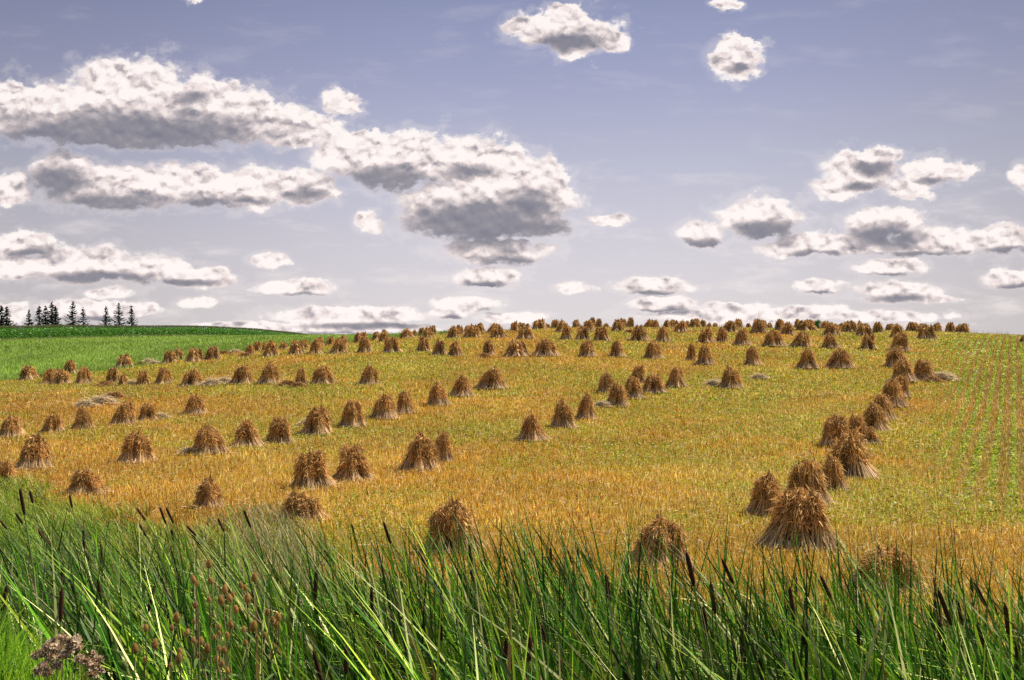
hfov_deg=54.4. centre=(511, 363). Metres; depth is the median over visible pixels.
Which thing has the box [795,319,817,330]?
straw shock
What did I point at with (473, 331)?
straw shock
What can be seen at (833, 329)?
straw shock
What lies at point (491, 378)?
straw shock
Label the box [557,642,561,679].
cattail
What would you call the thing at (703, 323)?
straw shock
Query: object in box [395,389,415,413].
straw shock
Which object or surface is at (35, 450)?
straw shock
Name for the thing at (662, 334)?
straw shock
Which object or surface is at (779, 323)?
straw shock
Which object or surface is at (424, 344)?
straw shock
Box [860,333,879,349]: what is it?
straw shock
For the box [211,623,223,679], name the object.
teasel
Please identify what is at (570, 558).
cattail
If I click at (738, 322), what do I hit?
straw shock
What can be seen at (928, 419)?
clover
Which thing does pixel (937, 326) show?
straw shock
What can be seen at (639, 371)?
straw shock
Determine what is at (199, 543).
cattail
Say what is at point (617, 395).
straw shock
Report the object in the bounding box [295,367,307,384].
straw shock
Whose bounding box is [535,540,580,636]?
cattail
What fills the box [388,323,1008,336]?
crest weeds
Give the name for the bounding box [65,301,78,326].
spruce tree
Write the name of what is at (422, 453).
straw shock
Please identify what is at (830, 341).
straw shock
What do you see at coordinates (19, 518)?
cattail
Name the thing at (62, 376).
straw shock
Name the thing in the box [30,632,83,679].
dried wildflower
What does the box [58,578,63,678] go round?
cattail
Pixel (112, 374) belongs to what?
straw shock
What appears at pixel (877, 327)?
straw shock
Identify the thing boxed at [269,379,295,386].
fallen sheaf
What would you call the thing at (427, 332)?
straw shock
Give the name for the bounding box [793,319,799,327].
straw shock
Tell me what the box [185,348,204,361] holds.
straw shock
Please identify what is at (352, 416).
straw shock
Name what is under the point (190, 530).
cattail
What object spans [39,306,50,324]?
spruce tree
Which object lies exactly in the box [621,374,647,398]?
straw shock
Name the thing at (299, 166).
sky
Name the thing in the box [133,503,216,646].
cattail
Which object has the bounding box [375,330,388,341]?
straw shock
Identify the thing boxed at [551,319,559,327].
straw shock
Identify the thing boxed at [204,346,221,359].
straw shock
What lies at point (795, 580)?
cattail
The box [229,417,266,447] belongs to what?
straw shock
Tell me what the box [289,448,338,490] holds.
straw shock
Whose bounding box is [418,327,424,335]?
straw shock
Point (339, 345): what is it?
straw shock
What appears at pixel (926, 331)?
straw shock
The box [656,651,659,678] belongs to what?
cattail
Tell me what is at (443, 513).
straw shock
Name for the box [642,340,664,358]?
straw shock
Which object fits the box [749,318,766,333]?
straw shock
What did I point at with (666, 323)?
straw shock
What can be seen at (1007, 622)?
cattail
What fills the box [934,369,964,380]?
fallen sheaf
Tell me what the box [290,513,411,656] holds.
cattail
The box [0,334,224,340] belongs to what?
field edge weeds
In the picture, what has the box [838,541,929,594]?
straw shock
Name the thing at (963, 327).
straw shock
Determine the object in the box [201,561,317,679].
cattail
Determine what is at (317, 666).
cattail
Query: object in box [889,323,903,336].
straw shock
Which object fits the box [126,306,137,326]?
spruce tree
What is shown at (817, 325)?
leafy tree
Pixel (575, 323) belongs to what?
straw shock
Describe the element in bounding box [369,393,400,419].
straw shock
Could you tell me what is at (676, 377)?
straw shock
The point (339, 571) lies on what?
cattail
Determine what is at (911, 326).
straw shock
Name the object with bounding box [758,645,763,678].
cattail
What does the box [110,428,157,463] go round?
straw shock
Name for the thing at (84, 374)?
straw shock
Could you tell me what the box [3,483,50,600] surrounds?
cattail
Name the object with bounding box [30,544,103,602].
cattail
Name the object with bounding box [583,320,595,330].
straw shock
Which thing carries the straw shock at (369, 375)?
on the ground at (676, 457)
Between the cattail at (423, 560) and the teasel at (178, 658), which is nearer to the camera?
the teasel at (178, 658)
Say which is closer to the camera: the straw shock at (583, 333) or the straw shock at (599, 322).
the straw shock at (583, 333)
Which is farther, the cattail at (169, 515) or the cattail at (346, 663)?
the cattail at (169, 515)
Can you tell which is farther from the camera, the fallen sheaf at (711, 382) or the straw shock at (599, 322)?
the straw shock at (599, 322)
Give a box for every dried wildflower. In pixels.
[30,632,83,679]
[73,649,105,679]
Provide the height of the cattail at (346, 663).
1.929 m
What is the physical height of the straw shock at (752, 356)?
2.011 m
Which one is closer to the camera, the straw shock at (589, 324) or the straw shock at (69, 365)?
the straw shock at (69, 365)
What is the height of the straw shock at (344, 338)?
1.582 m
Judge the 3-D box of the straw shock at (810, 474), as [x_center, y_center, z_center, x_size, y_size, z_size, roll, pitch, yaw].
[8.889,3.488,29.692,1.707,1.718,1.858,0,0,-31]
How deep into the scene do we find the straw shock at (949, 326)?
137.14 m
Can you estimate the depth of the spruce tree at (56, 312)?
429.73 m
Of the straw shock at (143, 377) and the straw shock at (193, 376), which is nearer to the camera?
the straw shock at (193, 376)
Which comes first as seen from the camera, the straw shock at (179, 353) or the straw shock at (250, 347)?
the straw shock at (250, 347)
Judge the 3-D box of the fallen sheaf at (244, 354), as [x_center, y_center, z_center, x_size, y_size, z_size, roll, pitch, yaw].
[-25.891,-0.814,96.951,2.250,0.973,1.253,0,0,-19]
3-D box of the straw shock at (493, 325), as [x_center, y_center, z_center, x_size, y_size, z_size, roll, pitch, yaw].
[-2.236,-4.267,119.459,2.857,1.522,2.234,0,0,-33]
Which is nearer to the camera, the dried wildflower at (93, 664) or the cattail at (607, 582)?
the dried wildflower at (93, 664)
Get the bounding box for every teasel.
[128,624,149,679]
[148,638,161,679]
[166,624,185,679]
[169,611,191,679]
[190,575,199,679]
[190,581,204,679]
[193,643,212,679]
[203,559,246,679]
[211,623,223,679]
[217,620,236,679]
[222,584,240,679]
[238,572,275,679]
[241,620,259,679]
[262,608,281,679]
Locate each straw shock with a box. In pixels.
[0,413,26,437]
[0,459,20,482]
[13,431,52,469]
[19,365,39,380]
[39,413,66,433]
[42,366,54,383]
[49,367,72,384]
[57,466,110,494]
[64,359,77,373]
[70,404,95,429]
[73,366,92,383]
[105,367,120,382]
[107,397,136,425]
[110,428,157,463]
[114,353,132,367]
[118,374,127,385]
[135,369,150,384]
[137,403,157,420]
[151,366,172,384]
[162,350,177,362]
[175,347,184,358]
[179,368,202,385]
[182,394,207,414]
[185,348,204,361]
[188,473,226,509]
[191,422,229,454]
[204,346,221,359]
[225,363,254,384]
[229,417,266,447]
[245,343,254,354]
[253,341,261,350]
[256,360,281,383]
[261,341,266,350]
[262,339,279,356]
[263,414,295,443]
[274,489,330,522]
[278,340,287,349]
[287,340,305,354]
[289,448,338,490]
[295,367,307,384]
[296,402,338,435]
[300,339,309,347]
[308,338,324,354]
[310,365,335,383]
[318,337,323,345]
[325,336,334,344]
[326,337,347,353]
[331,444,378,483]
[337,398,367,427]
[341,335,347,346]
[353,332,360,342]
[354,335,372,352]
[357,364,379,384]
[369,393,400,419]
[371,331,379,340]
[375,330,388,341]
[382,335,401,352]
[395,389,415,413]
[396,431,441,471]
[400,328,415,338]
[410,494,491,555]
[415,336,431,351]
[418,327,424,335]
[422,327,433,337]
[426,381,453,405]
[429,325,438,334]
[430,338,447,354]
[434,431,454,462]
[444,325,461,338]
[447,341,463,355]
[449,373,475,396]
[456,324,463,333]
[462,323,481,337]
[474,366,508,389]
[476,323,484,332]
[482,339,496,354]
[484,322,500,332]
[488,325,508,337]
[504,339,529,356]
[510,320,517,330]
[513,411,549,441]
[515,323,536,338]
[532,318,546,328]
[532,338,560,356]
[550,398,577,428]
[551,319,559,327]
[555,319,565,331]
[560,323,572,339]
[571,319,579,327]
[574,325,590,339]
[574,391,596,419]
[578,339,597,356]
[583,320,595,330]
[593,325,610,341]
[595,318,602,326]
[597,371,614,392]
[606,381,630,406]
[608,338,628,356]
[611,319,624,331]
[619,318,626,326]
[620,509,699,569]
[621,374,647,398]
[626,317,634,326]
[627,325,649,340]
[631,364,645,383]
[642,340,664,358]
[642,373,668,393]
[643,318,653,326]
[652,319,659,326]
[655,324,669,341]
[664,320,670,326]
[665,366,686,387]
[670,320,677,326]
[673,320,688,331]
[685,343,696,360]
[688,318,700,326]
[695,344,716,364]
[697,325,715,342]
[700,319,707,326]
[715,327,729,342]
[717,364,742,388]
[722,320,737,331]
[732,327,752,345]
[734,318,743,327]
[743,469,783,516]
[744,346,762,365]
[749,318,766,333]
[750,479,849,552]
[761,330,786,346]
[774,318,783,329]
[780,321,795,334]
[784,455,840,504]
[788,330,816,346]
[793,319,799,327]
[793,348,820,368]
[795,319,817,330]
[818,412,850,446]
[819,320,826,328]
[819,451,852,491]
[821,332,843,348]
[823,321,840,335]
[823,348,856,368]
[823,426,885,479]
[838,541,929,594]
[841,320,857,331]
[847,411,866,430]
[854,323,872,335]
[854,423,882,444]
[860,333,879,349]
[862,401,892,431]
[871,321,884,332]
[872,394,898,420]
[882,377,908,407]
[884,344,907,366]
[885,323,894,329]
[888,331,910,350]
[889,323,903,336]
[890,357,917,382]
[896,373,914,397]
[905,321,918,331]
[913,359,937,378]
[916,323,937,339]
[933,321,942,331]
[944,320,955,331]
[955,323,970,332]
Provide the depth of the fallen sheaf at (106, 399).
61.85 m
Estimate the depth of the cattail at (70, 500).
11.49 m
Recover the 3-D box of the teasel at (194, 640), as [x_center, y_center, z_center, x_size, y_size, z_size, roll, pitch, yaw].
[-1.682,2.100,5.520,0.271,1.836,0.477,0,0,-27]
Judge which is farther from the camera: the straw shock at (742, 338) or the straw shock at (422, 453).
the straw shock at (742, 338)
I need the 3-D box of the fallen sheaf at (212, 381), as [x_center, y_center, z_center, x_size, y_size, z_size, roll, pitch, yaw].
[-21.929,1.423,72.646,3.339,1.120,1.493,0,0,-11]
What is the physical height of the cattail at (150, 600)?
2.240 m
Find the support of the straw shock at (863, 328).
on the ground at (676, 457)
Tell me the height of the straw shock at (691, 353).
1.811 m
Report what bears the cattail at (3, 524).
on the ground at (676, 457)
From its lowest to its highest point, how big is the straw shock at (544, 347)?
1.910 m
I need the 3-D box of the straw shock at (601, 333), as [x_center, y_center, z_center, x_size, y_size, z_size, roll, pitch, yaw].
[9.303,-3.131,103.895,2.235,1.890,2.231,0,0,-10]
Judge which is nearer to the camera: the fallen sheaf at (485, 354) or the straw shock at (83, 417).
the straw shock at (83, 417)
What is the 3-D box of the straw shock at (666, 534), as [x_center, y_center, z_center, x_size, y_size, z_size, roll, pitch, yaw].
[3.096,3.714,20.858,1.814,1.241,1.577,0,0,0]
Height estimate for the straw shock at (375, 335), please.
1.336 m
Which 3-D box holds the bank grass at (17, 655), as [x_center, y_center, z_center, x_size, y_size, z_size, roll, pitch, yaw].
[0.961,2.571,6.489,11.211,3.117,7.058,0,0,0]
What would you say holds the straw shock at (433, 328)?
on the ground at (676, 457)
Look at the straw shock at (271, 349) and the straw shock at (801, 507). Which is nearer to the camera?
the straw shock at (801, 507)
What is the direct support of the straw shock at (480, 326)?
on the ground at (676, 457)
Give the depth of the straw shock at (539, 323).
127.37 m
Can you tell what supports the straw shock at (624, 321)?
on the ground at (676, 457)
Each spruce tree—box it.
[0,306,7,325]
[0,307,16,328]
[23,310,33,327]
[33,306,44,327]
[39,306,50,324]
[42,302,58,324]
[51,305,62,335]
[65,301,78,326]
[74,307,91,327]
[98,306,112,327]
[110,302,126,326]
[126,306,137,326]
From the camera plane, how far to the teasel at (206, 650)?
5.67 m
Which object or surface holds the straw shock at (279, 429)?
on the ground at (676, 457)
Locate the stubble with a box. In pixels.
[0,326,1023,677]
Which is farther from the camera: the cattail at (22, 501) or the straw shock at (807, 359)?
the straw shock at (807, 359)
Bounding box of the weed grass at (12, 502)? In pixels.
[0,472,925,669]
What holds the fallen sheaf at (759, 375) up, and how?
on the ground at (676, 457)
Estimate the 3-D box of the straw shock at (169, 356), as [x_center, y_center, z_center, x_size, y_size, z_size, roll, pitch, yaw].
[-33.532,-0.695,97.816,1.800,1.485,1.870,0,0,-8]
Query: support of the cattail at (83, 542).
on the ground at (676, 457)
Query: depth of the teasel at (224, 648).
5.21 m
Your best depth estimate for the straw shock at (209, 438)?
41.90 m
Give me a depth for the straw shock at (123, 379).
77.03 m
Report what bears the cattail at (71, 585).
on the ground at (676, 457)
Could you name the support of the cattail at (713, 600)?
on the ground at (676, 457)
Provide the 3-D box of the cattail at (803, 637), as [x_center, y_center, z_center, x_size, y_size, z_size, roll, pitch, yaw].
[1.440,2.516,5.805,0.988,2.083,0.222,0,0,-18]
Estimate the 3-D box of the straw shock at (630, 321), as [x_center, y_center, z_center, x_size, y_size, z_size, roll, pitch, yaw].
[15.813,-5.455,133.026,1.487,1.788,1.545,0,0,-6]
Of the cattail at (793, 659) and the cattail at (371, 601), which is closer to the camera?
the cattail at (793, 659)
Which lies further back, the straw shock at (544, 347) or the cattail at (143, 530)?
the straw shock at (544, 347)
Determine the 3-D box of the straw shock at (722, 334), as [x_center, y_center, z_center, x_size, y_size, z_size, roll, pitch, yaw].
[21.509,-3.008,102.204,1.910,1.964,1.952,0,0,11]
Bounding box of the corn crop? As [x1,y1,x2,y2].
[0,324,313,338]
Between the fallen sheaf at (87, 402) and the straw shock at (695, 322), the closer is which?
the fallen sheaf at (87, 402)
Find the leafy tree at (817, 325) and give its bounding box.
[814,318,820,327]
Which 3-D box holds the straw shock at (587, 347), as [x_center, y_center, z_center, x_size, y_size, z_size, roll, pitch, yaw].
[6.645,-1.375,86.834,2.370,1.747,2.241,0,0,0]
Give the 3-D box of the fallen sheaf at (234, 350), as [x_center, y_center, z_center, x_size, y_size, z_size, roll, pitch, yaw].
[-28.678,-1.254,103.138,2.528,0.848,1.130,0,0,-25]
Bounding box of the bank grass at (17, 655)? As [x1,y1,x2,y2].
[0,599,134,679]
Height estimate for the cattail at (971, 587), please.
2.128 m
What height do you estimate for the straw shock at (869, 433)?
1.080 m
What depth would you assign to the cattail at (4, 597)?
7.08 m
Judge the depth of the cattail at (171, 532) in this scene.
11.50 m
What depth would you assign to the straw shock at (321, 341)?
108.66 m
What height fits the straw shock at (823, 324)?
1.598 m
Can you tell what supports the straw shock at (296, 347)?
on the ground at (676, 457)
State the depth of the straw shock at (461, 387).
63.86 m
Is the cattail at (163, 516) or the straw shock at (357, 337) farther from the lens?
the straw shock at (357, 337)
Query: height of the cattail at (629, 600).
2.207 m
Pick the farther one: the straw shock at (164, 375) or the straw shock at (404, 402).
the straw shock at (164, 375)
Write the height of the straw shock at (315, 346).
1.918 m
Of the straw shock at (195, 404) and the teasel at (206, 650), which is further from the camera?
the straw shock at (195, 404)
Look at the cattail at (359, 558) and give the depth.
10.87 m
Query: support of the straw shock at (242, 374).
on the ground at (676, 457)
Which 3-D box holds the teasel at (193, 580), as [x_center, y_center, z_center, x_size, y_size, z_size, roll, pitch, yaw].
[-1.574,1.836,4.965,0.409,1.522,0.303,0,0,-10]
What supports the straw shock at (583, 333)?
on the ground at (676, 457)
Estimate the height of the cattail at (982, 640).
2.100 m
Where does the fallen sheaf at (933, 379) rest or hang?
on the ground at (676, 457)
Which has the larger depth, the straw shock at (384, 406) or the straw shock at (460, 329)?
the straw shock at (460, 329)
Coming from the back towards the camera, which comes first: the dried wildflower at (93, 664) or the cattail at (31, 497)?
the cattail at (31, 497)
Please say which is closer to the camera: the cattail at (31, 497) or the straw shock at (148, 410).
the cattail at (31, 497)
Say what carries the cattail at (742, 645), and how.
on the ground at (676, 457)
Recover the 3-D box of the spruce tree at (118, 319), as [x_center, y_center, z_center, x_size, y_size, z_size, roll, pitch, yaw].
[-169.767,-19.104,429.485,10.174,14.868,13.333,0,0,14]
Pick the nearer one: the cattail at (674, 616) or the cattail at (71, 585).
the cattail at (71, 585)
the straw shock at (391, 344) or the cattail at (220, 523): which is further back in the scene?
the straw shock at (391, 344)
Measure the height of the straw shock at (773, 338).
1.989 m
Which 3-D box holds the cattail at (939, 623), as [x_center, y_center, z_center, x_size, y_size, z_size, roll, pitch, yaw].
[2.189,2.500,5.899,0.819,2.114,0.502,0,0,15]
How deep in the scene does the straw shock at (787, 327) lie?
113.31 m
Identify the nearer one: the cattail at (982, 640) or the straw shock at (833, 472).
the cattail at (982, 640)
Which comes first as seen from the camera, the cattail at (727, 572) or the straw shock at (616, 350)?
the cattail at (727, 572)
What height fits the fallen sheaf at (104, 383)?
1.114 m
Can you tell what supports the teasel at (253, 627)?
on the ground at (676, 457)
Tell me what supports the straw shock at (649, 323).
on the ground at (676, 457)
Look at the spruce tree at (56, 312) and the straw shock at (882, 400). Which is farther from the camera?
the spruce tree at (56, 312)
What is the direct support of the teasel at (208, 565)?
on the ground at (676, 457)
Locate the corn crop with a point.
(22, 331)
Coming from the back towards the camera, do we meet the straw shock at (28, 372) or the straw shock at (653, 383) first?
the straw shock at (28, 372)
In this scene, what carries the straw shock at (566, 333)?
on the ground at (676, 457)
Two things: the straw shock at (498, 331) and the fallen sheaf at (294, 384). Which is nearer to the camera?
the fallen sheaf at (294, 384)
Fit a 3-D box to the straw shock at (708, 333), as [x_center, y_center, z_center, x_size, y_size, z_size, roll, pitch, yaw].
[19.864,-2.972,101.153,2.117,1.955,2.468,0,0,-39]
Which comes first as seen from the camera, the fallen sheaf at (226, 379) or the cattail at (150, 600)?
the cattail at (150, 600)
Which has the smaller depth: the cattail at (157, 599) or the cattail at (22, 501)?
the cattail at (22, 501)
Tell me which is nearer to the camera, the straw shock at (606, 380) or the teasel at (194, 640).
the teasel at (194, 640)
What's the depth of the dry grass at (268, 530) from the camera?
22.55 m
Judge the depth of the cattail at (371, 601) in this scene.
7.79 m
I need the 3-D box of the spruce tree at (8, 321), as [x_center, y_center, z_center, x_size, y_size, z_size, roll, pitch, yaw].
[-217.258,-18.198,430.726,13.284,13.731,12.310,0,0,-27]
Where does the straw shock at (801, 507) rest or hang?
on the ground at (676, 457)
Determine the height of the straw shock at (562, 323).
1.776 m
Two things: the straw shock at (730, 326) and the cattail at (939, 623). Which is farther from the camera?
the straw shock at (730, 326)
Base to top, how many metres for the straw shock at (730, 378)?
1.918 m
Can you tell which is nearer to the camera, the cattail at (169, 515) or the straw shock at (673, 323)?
the cattail at (169, 515)
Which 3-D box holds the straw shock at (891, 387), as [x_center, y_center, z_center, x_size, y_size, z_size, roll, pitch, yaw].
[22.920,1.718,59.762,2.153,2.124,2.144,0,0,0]
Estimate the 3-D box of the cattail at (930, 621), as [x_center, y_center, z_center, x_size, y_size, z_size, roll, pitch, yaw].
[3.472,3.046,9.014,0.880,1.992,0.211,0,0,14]
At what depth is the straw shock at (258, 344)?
103.89 m
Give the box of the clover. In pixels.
[0,327,1023,655]
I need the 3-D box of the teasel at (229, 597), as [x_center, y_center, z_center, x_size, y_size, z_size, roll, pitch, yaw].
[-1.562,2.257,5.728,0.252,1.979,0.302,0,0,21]
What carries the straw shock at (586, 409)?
on the ground at (676, 457)
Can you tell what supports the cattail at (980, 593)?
on the ground at (676, 457)
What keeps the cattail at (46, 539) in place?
on the ground at (676, 457)
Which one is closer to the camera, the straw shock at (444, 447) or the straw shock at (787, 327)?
the straw shock at (444, 447)
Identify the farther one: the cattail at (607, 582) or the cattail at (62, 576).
the cattail at (62, 576)
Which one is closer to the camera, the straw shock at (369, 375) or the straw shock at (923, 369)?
the straw shock at (369, 375)
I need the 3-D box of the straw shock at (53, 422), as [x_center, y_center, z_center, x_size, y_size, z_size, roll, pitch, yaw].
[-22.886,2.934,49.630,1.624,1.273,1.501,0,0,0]
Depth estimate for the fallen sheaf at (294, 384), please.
68.39 m
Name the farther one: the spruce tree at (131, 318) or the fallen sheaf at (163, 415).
the spruce tree at (131, 318)
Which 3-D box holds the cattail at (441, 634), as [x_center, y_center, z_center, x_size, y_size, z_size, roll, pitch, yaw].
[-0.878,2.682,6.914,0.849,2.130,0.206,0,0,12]
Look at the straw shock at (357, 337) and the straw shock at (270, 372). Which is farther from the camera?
the straw shock at (357, 337)
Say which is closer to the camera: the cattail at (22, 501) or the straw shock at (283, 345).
the cattail at (22, 501)
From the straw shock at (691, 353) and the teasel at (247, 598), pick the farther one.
the straw shock at (691, 353)
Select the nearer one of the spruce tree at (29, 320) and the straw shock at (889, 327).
the straw shock at (889, 327)
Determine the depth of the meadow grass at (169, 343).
129.09 m
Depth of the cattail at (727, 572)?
7.42 m
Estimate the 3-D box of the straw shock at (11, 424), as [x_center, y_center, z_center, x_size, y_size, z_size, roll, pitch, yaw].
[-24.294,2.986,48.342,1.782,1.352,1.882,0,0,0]
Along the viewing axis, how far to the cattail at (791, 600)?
6.12 m
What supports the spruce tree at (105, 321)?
on the ground at (676, 457)
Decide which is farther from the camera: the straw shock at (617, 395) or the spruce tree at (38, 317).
the spruce tree at (38, 317)
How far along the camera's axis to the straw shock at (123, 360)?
98.33 m
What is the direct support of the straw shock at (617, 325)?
on the ground at (676, 457)
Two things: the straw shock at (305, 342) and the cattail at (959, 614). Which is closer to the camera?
the cattail at (959, 614)
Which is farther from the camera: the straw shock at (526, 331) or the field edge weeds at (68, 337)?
the field edge weeds at (68, 337)
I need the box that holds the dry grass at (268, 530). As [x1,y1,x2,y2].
[76,498,869,664]
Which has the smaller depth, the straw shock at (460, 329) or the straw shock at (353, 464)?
the straw shock at (353, 464)
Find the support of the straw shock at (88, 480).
on the ground at (676, 457)
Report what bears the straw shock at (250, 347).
on the ground at (676, 457)
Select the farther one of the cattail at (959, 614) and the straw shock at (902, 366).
the straw shock at (902, 366)
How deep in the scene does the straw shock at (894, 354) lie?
79.25 m
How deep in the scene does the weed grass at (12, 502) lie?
23.70 m
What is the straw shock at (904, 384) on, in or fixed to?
on the ground at (676, 457)
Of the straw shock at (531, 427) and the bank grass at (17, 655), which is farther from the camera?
the straw shock at (531, 427)
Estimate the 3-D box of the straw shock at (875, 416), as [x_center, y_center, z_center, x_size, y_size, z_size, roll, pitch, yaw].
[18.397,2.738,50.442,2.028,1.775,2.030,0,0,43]
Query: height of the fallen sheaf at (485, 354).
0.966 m
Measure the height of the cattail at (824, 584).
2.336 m
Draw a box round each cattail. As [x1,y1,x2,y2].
[0,520,53,606]
[0,574,7,625]
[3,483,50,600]
[7,488,85,613]
[9,509,75,606]
[12,526,88,650]
[15,523,127,671]
[17,476,42,644]
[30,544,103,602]
[40,581,155,673]
[49,564,90,650]
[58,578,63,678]
[61,552,64,628]
[63,572,107,671]
[99,560,167,679]
[108,517,190,597]
[114,502,188,614]
[125,501,192,615]
[128,523,182,589]
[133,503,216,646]
[186,525,287,622]
[191,534,269,592]
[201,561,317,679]
[214,501,285,638]
[214,511,259,655]
[242,572,373,677]
[251,629,348,679]
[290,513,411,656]
[290,517,371,649]
[310,635,322,679]
[319,543,369,633]
[337,597,442,679]
[415,531,470,656]
[416,544,452,661]
[427,560,487,679]
[439,637,531,679]
[442,533,478,678]
[448,609,550,679]
[503,622,507,679]
[523,565,618,668]
[534,537,711,679]
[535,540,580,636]
[547,543,579,590]
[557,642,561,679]
[566,581,631,658]
[571,542,633,660]
[622,649,626,679]
[627,571,722,678]
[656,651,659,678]
[672,590,680,666]
[676,597,710,679]
[713,571,801,679]
[717,547,773,678]
[740,568,796,617]
[740,610,744,679]
[743,608,808,679]
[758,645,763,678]
[792,633,796,671]
[796,564,859,674]
[811,603,942,679]
[856,626,860,679]
[861,585,972,677]
[870,625,1020,678]
[881,599,937,668]
[888,606,993,679]
[898,589,1010,677]
[932,574,969,679]
[936,577,974,672]
[967,571,1009,666]
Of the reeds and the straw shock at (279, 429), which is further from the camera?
the straw shock at (279, 429)
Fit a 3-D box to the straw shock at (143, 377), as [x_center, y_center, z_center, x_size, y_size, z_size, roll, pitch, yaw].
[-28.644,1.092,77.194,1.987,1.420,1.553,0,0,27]
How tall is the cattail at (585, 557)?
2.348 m
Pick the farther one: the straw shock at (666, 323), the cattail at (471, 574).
the straw shock at (666, 323)
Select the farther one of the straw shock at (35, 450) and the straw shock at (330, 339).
the straw shock at (330, 339)
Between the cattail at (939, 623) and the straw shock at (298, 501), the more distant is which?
the straw shock at (298, 501)
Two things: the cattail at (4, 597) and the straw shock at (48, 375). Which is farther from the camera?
the straw shock at (48, 375)
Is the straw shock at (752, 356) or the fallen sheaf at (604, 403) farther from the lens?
the straw shock at (752, 356)
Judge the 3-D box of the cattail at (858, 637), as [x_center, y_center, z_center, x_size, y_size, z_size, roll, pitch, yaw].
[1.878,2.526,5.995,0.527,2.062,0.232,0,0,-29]
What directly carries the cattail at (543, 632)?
on the ground at (676, 457)
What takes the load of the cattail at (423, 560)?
on the ground at (676, 457)
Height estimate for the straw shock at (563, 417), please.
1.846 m
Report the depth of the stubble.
40.92 m
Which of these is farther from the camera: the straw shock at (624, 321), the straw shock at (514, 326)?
the straw shock at (624, 321)
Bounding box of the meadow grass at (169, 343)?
[0,330,463,379]
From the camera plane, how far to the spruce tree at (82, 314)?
429.91 m
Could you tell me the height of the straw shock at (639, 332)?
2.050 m
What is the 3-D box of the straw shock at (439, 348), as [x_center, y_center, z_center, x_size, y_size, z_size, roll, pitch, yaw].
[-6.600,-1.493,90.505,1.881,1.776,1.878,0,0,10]
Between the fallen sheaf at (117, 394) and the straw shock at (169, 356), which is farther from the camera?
the straw shock at (169, 356)
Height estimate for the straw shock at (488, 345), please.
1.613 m
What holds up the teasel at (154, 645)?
on the ground at (676, 457)
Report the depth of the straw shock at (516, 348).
87.04 m
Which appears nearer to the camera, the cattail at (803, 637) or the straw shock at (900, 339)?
the cattail at (803, 637)
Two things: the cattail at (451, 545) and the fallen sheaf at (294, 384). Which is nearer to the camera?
the cattail at (451, 545)
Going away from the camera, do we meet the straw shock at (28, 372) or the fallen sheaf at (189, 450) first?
the fallen sheaf at (189, 450)
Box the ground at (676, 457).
[0,329,1023,679]
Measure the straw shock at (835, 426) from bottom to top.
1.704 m
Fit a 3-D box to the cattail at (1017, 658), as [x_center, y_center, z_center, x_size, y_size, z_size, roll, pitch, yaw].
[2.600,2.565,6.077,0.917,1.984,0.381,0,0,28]
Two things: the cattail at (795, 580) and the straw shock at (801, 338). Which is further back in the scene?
the straw shock at (801, 338)
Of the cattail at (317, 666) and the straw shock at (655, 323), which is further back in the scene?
the straw shock at (655, 323)
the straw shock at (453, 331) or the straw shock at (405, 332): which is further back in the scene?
the straw shock at (405, 332)
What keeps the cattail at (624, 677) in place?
on the ground at (676, 457)
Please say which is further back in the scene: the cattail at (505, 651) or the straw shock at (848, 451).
the straw shock at (848, 451)
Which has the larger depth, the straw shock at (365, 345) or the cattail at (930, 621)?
the straw shock at (365, 345)
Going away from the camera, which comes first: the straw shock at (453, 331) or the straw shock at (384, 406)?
the straw shock at (384, 406)
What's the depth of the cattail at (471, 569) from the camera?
9.14 m
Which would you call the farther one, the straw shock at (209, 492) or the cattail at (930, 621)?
the straw shock at (209, 492)
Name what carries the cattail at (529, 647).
on the ground at (676, 457)
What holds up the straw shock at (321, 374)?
on the ground at (676, 457)
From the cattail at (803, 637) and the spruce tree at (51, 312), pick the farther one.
the spruce tree at (51, 312)
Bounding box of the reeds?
[0,483,1023,679]
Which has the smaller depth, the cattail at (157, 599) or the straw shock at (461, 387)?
the cattail at (157, 599)
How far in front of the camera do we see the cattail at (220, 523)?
11.50 m
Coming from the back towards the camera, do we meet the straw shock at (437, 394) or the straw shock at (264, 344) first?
the straw shock at (264, 344)
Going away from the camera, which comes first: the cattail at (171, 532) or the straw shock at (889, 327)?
the cattail at (171, 532)
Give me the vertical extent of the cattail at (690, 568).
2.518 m
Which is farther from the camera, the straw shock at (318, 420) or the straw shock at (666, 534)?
the straw shock at (318, 420)
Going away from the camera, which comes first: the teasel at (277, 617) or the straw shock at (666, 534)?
the teasel at (277, 617)
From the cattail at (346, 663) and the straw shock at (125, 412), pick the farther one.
the straw shock at (125, 412)
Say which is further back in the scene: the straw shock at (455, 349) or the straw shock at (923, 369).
the straw shock at (455, 349)
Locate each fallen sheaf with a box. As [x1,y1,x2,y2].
[60,398,102,407]
[78,393,119,404]
[91,379,115,386]
[102,390,132,398]
[156,412,172,418]
[169,446,198,455]
[194,377,225,385]
[216,375,230,382]
[229,349,242,352]
[236,351,253,357]
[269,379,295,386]
[289,381,308,387]
[477,352,492,357]
[593,400,613,407]
[698,379,720,386]
[747,372,769,379]
[920,375,945,382]
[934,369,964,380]
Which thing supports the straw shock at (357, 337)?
on the ground at (676, 457)
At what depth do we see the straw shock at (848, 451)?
35.65 m
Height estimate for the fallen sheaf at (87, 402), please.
0.937 m
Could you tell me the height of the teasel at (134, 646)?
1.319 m
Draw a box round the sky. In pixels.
[0,0,1023,334]
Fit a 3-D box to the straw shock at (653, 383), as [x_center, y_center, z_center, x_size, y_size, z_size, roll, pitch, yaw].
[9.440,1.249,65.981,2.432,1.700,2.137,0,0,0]

